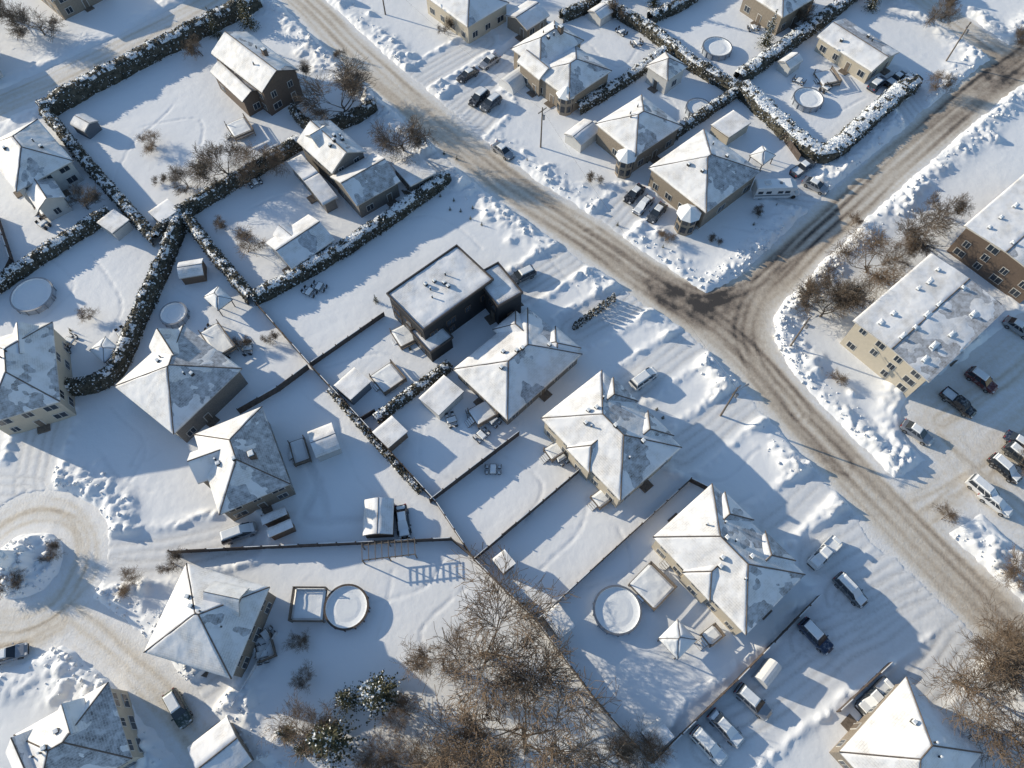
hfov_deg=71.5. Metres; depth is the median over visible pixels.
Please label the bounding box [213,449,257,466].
roof vents
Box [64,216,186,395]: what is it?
cedar hedge
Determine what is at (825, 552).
pickup truck
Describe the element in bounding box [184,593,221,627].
roof vents
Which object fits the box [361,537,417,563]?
pergola
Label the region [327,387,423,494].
cedar hedge
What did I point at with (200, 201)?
cedar hedge
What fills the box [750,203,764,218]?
bare shrub
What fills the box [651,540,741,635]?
walls
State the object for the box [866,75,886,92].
parked suv
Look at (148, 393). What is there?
roof snow
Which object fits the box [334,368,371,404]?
garden shed
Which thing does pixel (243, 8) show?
spruce tree
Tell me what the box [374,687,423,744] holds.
bare tree
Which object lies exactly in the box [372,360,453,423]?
cedar hedge
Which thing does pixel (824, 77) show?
wooden deck
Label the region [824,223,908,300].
bare tree
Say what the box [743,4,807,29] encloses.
windows and doors
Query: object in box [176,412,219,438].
windows and doors
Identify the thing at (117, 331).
patio table set
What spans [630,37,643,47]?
patio table set
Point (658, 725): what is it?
garden shed
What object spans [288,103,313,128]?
cedar hedge
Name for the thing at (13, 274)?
cedar hedge
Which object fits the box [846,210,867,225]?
bare shrub
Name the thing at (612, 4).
bare tree
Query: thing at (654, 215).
parked car
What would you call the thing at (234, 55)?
roof snow
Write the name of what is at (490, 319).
windows and doors
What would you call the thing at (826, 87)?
patio table set
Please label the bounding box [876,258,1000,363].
roof vents and balconies
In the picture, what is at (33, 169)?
roof
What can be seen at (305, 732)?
bare tree
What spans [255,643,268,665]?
patio table set
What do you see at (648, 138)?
roof
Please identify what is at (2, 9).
bare tree
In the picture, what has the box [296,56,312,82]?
bare tree
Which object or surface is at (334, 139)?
roof vents
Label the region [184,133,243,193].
bare tree
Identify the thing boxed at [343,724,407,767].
bare tree
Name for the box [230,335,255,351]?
bare shrub
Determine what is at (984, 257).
windows and doors
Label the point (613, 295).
young cedar
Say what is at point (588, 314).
young cedar
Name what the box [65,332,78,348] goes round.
patio table set
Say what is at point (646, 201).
parked car
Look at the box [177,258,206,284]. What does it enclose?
garden shed
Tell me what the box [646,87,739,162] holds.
cedar hedge
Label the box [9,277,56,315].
round pool
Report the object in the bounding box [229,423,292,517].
windows and doors
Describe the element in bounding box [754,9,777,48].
spruce tree
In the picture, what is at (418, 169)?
roof snow
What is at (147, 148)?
bare shrub
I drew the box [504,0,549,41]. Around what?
garage
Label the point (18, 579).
bare tree
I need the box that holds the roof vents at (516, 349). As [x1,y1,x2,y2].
[499,342,551,369]
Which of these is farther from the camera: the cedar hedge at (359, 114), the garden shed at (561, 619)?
the cedar hedge at (359, 114)
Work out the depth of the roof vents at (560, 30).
139.85 m
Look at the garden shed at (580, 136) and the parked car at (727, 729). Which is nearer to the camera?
the parked car at (727, 729)
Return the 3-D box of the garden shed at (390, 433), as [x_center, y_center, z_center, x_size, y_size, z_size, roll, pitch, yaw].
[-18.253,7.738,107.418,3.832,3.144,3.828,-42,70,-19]
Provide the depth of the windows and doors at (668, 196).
128.54 m
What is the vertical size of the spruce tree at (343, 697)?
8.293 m
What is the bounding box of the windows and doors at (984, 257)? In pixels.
[953,234,1023,297]
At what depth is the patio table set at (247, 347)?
114.65 m
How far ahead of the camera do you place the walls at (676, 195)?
127.45 m
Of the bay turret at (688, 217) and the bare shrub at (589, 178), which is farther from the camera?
the bare shrub at (589, 178)
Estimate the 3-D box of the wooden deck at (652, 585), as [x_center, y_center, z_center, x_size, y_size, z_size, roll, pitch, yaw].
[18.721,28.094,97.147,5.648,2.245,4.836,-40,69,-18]
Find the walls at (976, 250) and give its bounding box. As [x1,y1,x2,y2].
[947,229,1023,303]
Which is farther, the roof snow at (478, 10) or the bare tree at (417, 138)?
the roof snow at (478, 10)
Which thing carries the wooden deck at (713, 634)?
on the snow ground
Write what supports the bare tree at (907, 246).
on the snow ground
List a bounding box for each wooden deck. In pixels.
[33,208,46,219]
[198,319,238,355]
[224,113,255,143]
[251,632,276,662]
[287,435,311,466]
[288,586,328,622]
[369,359,406,395]
[389,325,414,349]
[465,401,498,428]
[538,442,564,463]
[586,490,610,510]
[628,561,676,611]
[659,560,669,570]
[694,622,725,650]
[813,66,841,88]
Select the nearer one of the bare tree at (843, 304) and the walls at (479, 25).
the bare tree at (843, 304)
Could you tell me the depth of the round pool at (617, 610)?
95.68 m
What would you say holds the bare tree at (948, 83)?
on the snow ground
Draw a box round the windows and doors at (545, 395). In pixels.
[463,363,573,419]
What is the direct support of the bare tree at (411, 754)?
on the snow ground
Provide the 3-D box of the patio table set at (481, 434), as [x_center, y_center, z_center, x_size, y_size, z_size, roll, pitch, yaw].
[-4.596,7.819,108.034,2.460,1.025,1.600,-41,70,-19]
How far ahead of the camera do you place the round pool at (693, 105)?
139.97 m
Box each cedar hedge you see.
[0,206,109,291]
[35,0,262,115]
[38,107,161,246]
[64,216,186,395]
[149,134,302,239]
[179,208,252,304]
[247,169,450,305]
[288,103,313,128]
[327,98,376,129]
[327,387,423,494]
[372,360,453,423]
[559,0,601,22]
[575,45,668,114]
[600,0,745,98]
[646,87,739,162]
[647,0,697,23]
[733,0,857,80]
[738,71,922,164]
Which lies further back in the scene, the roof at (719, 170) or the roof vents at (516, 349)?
the roof at (719, 170)
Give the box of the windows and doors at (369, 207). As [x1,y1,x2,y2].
[293,149,425,211]
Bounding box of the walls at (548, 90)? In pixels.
[514,44,607,115]
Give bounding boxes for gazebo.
[89,336,116,363]
[204,286,235,315]
[657,619,696,659]
[748,146,775,169]
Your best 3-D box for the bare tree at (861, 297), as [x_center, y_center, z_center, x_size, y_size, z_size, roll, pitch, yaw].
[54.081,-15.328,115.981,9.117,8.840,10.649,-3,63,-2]
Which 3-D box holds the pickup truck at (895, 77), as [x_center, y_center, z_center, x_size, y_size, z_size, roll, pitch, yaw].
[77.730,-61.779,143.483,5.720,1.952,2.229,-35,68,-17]
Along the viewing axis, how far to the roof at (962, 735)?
83.53 m
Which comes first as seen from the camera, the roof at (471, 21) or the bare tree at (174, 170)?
the bare tree at (174, 170)
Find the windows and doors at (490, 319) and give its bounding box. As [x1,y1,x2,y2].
[393,294,523,353]
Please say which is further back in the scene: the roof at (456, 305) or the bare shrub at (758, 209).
the bare shrub at (758, 209)
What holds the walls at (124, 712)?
on the snow ground
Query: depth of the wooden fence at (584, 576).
99.83 m
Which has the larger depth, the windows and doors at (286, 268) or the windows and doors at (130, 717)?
the windows and doors at (286, 268)
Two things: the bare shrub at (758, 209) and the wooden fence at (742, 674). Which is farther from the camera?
the bare shrub at (758, 209)
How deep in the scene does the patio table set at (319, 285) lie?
120.35 m
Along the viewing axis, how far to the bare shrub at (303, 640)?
93.49 m
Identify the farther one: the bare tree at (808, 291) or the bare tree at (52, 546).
the bare tree at (808, 291)
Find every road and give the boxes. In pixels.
[0,0,228,120]
[0,481,265,767]
[276,0,1023,683]
[705,39,1023,321]
[907,0,1023,78]
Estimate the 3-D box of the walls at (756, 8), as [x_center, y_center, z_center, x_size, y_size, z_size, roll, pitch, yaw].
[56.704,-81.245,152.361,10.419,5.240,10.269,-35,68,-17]
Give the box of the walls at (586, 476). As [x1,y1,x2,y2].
[544,424,671,507]
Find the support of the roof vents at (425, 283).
on the roof at (456, 305)
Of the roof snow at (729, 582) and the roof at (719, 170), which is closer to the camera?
the roof snow at (729, 582)
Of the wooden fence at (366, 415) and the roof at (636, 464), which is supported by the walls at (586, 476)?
the roof at (636, 464)
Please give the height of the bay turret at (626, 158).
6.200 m
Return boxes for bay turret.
[556,86,574,115]
[615,148,636,178]
[674,203,700,235]
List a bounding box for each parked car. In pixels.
[0,642,28,664]
[394,503,411,539]
[456,66,478,83]
[478,53,500,69]
[491,141,514,160]
[623,183,645,204]
[632,194,654,215]
[646,201,667,223]
[706,707,744,748]
[801,176,829,194]
[899,418,934,446]
[977,493,1014,517]
[1002,315,1023,339]
[1002,429,1023,447]
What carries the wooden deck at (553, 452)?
on the snow ground
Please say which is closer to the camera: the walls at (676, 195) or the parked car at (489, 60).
the walls at (676, 195)
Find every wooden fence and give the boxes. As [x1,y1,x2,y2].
[0,220,14,269]
[169,537,450,552]
[236,364,308,413]
[256,302,534,619]
[310,312,384,366]
[359,409,375,419]
[429,431,518,502]
[450,537,473,556]
[473,469,578,558]
[536,621,650,762]
[537,479,690,620]
[653,594,821,761]
[689,477,708,489]
[783,133,800,160]
[836,662,892,711]
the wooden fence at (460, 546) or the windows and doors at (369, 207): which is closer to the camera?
the wooden fence at (460, 546)
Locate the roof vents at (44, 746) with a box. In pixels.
[29,727,59,757]
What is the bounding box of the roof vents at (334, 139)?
[328,133,344,147]
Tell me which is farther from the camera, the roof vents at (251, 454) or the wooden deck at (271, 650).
the roof vents at (251, 454)
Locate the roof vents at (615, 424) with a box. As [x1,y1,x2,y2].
[583,395,645,458]
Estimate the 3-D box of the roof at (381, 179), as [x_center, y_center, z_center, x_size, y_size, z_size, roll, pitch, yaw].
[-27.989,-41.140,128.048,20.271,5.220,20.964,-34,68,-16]
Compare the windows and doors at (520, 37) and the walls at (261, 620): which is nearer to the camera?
the walls at (261, 620)
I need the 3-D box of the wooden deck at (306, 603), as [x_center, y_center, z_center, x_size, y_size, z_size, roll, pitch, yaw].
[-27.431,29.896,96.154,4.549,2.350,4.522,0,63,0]
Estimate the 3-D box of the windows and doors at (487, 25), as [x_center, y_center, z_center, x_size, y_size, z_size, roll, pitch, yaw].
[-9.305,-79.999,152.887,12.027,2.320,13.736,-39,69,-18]
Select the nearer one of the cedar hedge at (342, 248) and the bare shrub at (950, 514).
the bare shrub at (950, 514)
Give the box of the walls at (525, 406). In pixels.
[458,360,576,424]
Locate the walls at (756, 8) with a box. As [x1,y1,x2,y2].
[740,0,813,34]
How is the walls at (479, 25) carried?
on the snow ground
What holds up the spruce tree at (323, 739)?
on the snow ground
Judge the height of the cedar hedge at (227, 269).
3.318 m
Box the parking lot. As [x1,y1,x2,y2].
[859,312,1023,557]
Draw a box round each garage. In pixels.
[187,716,253,767]
[266,214,334,271]
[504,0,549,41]
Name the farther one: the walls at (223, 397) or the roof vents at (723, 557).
the walls at (223, 397)
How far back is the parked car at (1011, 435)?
107.09 m
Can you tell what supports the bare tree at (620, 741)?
on the snow ground
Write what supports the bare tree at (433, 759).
on the snow ground
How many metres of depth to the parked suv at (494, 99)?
139.75 m
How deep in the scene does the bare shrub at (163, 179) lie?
130.89 m
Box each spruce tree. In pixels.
[205,7,223,40]
[236,0,259,31]
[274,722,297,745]
[294,739,312,762]
[304,706,368,767]
[333,681,362,716]
[353,669,405,728]
[645,0,661,8]
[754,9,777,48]
[861,0,881,13]
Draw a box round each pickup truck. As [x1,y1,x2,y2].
[789,158,815,178]
[807,534,842,570]
[854,675,893,715]
[884,70,905,87]
[938,386,976,418]
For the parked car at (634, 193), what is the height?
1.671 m
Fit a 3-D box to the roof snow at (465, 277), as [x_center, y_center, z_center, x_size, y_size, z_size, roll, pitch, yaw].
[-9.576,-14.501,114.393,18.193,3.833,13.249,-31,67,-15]
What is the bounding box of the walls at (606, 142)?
[596,127,676,171]
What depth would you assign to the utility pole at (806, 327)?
109.45 m
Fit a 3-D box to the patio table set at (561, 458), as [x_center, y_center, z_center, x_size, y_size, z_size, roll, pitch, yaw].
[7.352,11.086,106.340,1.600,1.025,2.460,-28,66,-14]
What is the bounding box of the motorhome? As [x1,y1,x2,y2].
[751,178,799,198]
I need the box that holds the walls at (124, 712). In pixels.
[111,689,143,767]
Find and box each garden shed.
[70,113,101,138]
[96,209,133,240]
[148,199,177,221]
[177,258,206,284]
[260,506,289,527]
[266,518,295,539]
[307,423,341,461]
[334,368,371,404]
[363,497,394,537]
[372,415,407,451]
[418,375,463,419]
[493,549,515,574]
[542,603,574,638]
[564,119,597,152]
[588,2,612,26]
[641,717,673,752]
[710,110,750,145]
[776,52,802,76]
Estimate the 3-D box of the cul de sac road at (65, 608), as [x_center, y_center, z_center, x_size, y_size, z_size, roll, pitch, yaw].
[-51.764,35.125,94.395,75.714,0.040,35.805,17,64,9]
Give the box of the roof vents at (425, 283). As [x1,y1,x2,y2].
[423,272,449,297]
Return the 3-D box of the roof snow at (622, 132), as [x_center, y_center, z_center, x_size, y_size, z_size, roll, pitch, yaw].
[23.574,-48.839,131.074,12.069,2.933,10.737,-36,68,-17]
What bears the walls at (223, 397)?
on the snow ground
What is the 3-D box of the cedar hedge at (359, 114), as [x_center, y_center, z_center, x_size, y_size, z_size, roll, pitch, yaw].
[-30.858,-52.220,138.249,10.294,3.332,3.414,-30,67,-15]
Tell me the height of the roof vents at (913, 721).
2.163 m
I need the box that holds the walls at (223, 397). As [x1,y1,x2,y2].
[176,372,247,442]
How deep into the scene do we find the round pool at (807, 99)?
140.67 m
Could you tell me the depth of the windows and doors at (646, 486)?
104.33 m
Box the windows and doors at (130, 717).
[112,692,143,767]
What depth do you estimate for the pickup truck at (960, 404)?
109.58 m
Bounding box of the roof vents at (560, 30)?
[543,24,563,39]
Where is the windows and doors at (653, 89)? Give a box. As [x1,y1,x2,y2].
[647,78,676,92]
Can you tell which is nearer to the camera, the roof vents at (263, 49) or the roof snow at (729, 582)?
the roof snow at (729, 582)
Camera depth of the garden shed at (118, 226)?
124.76 m
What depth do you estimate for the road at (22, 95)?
147.66 m
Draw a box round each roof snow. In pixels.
[0,120,71,210]
[0,322,60,419]
[6,684,132,767]
[116,326,240,433]
[145,564,268,677]
[187,407,289,513]
[210,31,295,101]
[287,120,435,205]
[389,247,519,350]
[430,0,507,26]
[454,309,580,419]
[512,21,611,98]
[542,371,680,499]
[595,95,680,155]
[647,52,685,79]
[650,130,758,212]
[654,485,802,633]
[757,0,810,16]
[817,19,898,71]
[840,677,980,767]
[853,254,994,379]
[964,174,1023,264]
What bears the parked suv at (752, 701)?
on the snow ground
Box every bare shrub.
[74,307,100,324]
[134,130,161,155]
[151,172,167,184]
[212,214,227,232]
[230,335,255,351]
[259,330,281,344]
[281,627,309,653]
[289,659,317,690]
[333,48,345,59]
[585,170,604,183]
[656,229,677,242]
[708,231,722,245]
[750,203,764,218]
[824,369,849,387]
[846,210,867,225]
[930,500,959,526]
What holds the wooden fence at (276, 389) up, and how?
on the snow ground
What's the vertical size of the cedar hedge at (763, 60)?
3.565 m
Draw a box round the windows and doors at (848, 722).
[836,688,892,767]
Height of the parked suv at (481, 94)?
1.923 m
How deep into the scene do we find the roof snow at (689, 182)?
125.10 m
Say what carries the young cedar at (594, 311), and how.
on the snow ground
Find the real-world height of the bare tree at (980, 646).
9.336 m
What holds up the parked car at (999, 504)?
on the parking lot
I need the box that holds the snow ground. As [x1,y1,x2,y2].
[0,0,1023,767]
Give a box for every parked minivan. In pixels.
[219,521,257,544]
[628,366,658,390]
[965,473,999,496]
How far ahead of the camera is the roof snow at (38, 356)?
105.98 m
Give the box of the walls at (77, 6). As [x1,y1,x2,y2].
[42,0,101,19]
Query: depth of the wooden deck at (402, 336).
115.88 m
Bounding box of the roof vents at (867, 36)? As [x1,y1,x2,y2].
[839,33,873,41]
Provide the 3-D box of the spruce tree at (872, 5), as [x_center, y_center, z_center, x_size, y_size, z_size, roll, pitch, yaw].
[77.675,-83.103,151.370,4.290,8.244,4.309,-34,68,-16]
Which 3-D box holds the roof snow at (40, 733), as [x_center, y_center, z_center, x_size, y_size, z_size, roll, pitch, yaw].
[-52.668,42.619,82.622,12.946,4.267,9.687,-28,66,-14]
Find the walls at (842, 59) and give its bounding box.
[814,39,894,82]
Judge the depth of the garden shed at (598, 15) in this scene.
150.94 m
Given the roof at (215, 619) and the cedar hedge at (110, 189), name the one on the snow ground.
the cedar hedge at (110, 189)
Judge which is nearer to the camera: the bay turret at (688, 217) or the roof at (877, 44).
the bay turret at (688, 217)
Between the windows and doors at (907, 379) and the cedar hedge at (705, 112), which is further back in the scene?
the cedar hedge at (705, 112)
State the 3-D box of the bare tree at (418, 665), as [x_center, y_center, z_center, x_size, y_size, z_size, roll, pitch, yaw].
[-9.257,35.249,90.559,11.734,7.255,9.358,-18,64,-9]
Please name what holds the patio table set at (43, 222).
on the snow ground
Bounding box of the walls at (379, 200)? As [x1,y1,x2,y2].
[293,147,432,217]
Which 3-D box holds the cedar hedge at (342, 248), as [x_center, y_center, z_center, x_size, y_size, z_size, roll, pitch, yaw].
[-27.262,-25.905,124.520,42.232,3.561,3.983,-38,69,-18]
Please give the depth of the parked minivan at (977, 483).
103.01 m
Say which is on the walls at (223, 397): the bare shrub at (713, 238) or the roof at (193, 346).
the roof at (193, 346)
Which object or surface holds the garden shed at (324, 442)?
on the snow ground
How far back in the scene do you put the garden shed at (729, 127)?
135.65 m
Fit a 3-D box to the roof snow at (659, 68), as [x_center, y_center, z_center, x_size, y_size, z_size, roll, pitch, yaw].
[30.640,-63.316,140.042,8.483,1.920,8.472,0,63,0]
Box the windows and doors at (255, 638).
[201,599,271,677]
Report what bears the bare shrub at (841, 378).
on the snow ground
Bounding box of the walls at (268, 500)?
[204,420,295,520]
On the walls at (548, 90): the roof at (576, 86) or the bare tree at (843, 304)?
the roof at (576, 86)
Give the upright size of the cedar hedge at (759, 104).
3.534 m
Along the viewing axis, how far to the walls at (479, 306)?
114.39 m
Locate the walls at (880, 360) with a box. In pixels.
[840,324,925,397]
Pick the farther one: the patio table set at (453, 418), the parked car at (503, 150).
the parked car at (503, 150)
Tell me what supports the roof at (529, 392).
on the walls at (525, 406)
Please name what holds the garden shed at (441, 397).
on the snow ground
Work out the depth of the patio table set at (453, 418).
108.85 m
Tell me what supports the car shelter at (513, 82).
on the snow ground
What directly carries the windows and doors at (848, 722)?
attached to the walls at (835, 750)
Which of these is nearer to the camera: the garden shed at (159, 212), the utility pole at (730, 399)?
the utility pole at (730, 399)
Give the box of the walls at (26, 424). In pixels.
[0,329,75,434]
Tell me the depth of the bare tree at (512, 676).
87.66 m
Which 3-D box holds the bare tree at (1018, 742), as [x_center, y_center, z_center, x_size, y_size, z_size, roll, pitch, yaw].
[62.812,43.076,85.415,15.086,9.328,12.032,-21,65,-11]
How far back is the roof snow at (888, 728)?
83.84 m
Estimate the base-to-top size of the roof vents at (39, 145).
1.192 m
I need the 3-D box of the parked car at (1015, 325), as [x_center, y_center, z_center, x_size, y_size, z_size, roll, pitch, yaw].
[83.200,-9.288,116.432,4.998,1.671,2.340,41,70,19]
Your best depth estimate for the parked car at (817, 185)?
130.17 m
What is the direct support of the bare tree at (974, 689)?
on the snow ground
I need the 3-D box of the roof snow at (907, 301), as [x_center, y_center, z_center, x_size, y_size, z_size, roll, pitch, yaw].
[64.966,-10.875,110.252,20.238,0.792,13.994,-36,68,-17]
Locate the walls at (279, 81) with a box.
[216,58,302,116]
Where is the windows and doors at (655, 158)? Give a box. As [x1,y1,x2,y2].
[612,139,671,166]
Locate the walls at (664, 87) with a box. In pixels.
[645,69,683,94]
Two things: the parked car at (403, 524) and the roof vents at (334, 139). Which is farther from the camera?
the roof vents at (334, 139)
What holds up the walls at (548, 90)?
on the snow ground
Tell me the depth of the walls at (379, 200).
128.22 m
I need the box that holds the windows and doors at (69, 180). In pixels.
[13,165,78,214]
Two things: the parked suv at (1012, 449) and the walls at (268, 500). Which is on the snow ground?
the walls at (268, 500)
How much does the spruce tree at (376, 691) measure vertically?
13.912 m
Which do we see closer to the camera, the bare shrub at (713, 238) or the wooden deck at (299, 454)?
the wooden deck at (299, 454)
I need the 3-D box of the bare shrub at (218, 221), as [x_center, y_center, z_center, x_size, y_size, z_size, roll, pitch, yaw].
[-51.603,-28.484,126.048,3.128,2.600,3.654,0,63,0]
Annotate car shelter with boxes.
[499,66,525,94]
[751,658,781,689]
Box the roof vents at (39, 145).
[1,138,43,149]
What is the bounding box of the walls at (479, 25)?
[427,0,505,43]
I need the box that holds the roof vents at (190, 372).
[154,354,194,376]
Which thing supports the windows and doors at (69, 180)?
attached to the walls at (48, 206)
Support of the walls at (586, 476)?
on the snow ground
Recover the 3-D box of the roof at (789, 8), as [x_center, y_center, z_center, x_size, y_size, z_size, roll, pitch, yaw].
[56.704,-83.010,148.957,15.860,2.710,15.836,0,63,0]
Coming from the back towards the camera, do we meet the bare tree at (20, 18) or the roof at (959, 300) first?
the bare tree at (20, 18)
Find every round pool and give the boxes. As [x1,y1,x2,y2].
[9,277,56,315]
[159,301,189,328]
[323,584,369,631]
[592,585,641,636]
[685,98,708,115]
[701,36,732,61]
[791,87,823,112]
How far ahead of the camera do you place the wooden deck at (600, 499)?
102.94 m
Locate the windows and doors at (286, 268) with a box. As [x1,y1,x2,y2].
[282,247,325,271]
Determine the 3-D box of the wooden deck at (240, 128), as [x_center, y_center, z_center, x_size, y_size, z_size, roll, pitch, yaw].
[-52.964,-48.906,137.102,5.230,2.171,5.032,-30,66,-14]
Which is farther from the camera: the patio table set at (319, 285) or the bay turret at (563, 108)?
the bay turret at (563, 108)
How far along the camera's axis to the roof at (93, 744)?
82.92 m
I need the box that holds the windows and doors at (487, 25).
[430,7,503,37]
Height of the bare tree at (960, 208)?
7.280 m
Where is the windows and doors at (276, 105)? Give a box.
[219,79,302,110]
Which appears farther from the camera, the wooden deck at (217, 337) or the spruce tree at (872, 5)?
the spruce tree at (872, 5)
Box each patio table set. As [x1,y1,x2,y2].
[34,217,51,229]
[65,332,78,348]
[114,325,122,336]
[242,340,252,355]
[247,176,262,188]
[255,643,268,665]
[258,625,275,645]
[300,285,317,297]
[310,280,327,292]
[445,411,457,428]
[473,426,490,443]
[485,464,501,474]
[489,417,501,428]
[556,454,569,466]
[615,26,627,36]
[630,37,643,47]
[747,23,760,31]
[792,75,806,85]
[819,82,832,93]
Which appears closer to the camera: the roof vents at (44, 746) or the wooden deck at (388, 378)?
the roof vents at (44, 746)
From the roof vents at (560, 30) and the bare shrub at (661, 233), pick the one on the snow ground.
the bare shrub at (661, 233)
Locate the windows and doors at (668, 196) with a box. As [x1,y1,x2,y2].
[652,182,749,212]
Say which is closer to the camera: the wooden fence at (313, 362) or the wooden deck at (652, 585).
the wooden deck at (652, 585)
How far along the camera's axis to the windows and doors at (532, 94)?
141.41 m
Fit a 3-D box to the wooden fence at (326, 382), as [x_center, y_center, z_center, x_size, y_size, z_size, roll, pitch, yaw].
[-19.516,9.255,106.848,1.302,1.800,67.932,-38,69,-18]
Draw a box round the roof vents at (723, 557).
[706,520,754,579]
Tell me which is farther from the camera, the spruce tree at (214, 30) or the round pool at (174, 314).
the spruce tree at (214, 30)
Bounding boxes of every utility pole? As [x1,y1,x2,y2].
[538,107,553,147]
[720,383,748,415]
[790,315,818,345]
[946,22,971,60]
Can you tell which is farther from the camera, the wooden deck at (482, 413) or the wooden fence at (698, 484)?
the wooden deck at (482, 413)
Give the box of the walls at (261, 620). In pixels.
[234,592,275,677]
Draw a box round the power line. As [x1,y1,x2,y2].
[545,114,733,384]
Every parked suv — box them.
[162,687,192,728]
[468,86,489,107]
[480,92,501,112]
[510,264,536,284]
[689,724,728,766]
[733,682,772,720]
[797,616,834,654]
[832,571,868,608]
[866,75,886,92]
[964,366,998,394]
[987,452,1022,484]
[1001,441,1023,469]
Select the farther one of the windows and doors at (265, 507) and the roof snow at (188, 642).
the windows and doors at (265, 507)
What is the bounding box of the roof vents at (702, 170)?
[687,141,729,172]
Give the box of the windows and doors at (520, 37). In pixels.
[515,21,547,41]
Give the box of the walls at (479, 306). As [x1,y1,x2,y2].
[390,282,520,361]
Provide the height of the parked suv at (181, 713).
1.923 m
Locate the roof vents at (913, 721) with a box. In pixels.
[909,718,942,757]
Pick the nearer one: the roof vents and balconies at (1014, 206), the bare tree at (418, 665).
the bare tree at (418, 665)
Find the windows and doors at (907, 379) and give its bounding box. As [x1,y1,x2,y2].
[846,328,957,392]
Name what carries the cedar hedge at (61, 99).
on the snow ground
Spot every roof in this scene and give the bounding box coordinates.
[0,119,73,211]
[0,322,60,420]
[10,682,132,767]
[114,324,241,434]
[143,563,269,678]
[187,406,290,514]
[211,31,297,102]
[288,120,434,206]
[386,244,522,354]
[431,0,508,27]
[453,307,581,420]
[511,20,611,99]
[541,370,681,500]
[595,94,681,156]
[645,51,687,81]
[648,129,760,212]
[653,483,805,634]
[756,0,811,17]
[817,18,899,72]
[839,676,982,767]
[853,278,1005,382]
[963,226,1023,266]
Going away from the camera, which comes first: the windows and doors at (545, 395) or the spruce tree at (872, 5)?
the windows and doors at (545, 395)
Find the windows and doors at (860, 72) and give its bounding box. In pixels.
[819,44,889,77]
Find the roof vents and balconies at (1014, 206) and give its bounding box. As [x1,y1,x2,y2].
[987,202,1019,244]
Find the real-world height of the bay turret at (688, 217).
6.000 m
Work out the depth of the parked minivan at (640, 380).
111.13 m
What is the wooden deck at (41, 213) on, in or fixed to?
on the snow ground
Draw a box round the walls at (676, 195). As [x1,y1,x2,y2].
[648,171,754,227]
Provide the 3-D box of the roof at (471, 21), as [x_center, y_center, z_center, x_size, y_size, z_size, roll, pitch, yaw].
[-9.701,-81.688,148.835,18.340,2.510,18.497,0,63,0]
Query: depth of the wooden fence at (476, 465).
105.09 m
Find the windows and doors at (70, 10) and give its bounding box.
[43,0,94,14]
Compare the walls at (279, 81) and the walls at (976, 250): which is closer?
the walls at (976, 250)
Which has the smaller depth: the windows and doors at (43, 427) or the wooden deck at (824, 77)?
the windows and doors at (43, 427)
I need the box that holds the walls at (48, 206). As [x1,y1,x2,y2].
[20,163,83,220]
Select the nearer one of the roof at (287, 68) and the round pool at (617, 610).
the round pool at (617, 610)
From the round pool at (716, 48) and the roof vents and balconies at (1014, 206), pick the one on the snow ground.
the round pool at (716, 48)
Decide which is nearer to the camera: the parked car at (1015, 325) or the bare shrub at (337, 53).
the parked car at (1015, 325)
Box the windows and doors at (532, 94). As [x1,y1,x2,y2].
[517,55,602,107]
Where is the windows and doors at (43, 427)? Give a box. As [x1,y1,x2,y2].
[0,341,73,434]
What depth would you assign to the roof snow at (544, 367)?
109.22 m
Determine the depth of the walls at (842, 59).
144.69 m
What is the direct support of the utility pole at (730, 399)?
on the snow ground
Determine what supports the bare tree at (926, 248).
on the snow ground
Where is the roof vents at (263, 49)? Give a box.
[252,44,268,64]
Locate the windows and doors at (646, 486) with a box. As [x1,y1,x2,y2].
[546,427,667,501]
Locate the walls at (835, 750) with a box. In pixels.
[829,684,898,767]
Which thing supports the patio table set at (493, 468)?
on the snow ground
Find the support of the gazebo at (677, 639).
on the snow ground
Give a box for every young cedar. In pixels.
[572,321,578,329]
[578,317,582,326]
[582,314,587,322]
[587,310,592,319]
[592,307,597,316]
[596,303,601,312]
[601,299,606,309]
[606,296,611,306]
[611,292,615,302]
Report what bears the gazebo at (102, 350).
on the snow ground
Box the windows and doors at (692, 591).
[656,513,771,628]
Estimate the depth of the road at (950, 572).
118.16 m
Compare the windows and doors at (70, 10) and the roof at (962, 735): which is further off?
the windows and doors at (70, 10)
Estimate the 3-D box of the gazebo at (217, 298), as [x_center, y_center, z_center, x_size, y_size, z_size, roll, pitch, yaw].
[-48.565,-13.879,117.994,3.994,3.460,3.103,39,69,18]
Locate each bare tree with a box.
[0,0,17,22]
[0,0,67,42]
[0,568,25,599]
[36,537,67,563]
[66,180,104,209]
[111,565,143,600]
[155,547,184,574]
[165,163,195,195]
[180,31,202,59]
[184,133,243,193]
[224,140,289,188]
[232,221,269,259]
[258,686,352,767]
[289,47,377,124]
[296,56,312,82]
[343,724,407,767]
[366,113,438,165]
[372,720,435,767]
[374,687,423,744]
[389,616,482,688]
[394,612,632,767]
[397,716,522,767]
[428,543,592,731]
[437,16,454,36]
[566,719,648,767]
[607,0,627,21]
[620,714,676,767]
[789,274,863,320]
[796,0,817,21]
[797,271,827,310]
[814,259,876,324]
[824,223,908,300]
[885,233,922,273]
[894,205,958,260]
[910,625,1023,767]
[921,189,975,225]
[923,0,961,27]
[924,68,962,93]
[956,589,1023,722]
[974,701,1023,767]
[985,543,1023,592]
[1014,24,1023,46]
[1015,444,1023,477]
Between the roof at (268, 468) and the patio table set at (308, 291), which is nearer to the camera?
the roof at (268, 468)

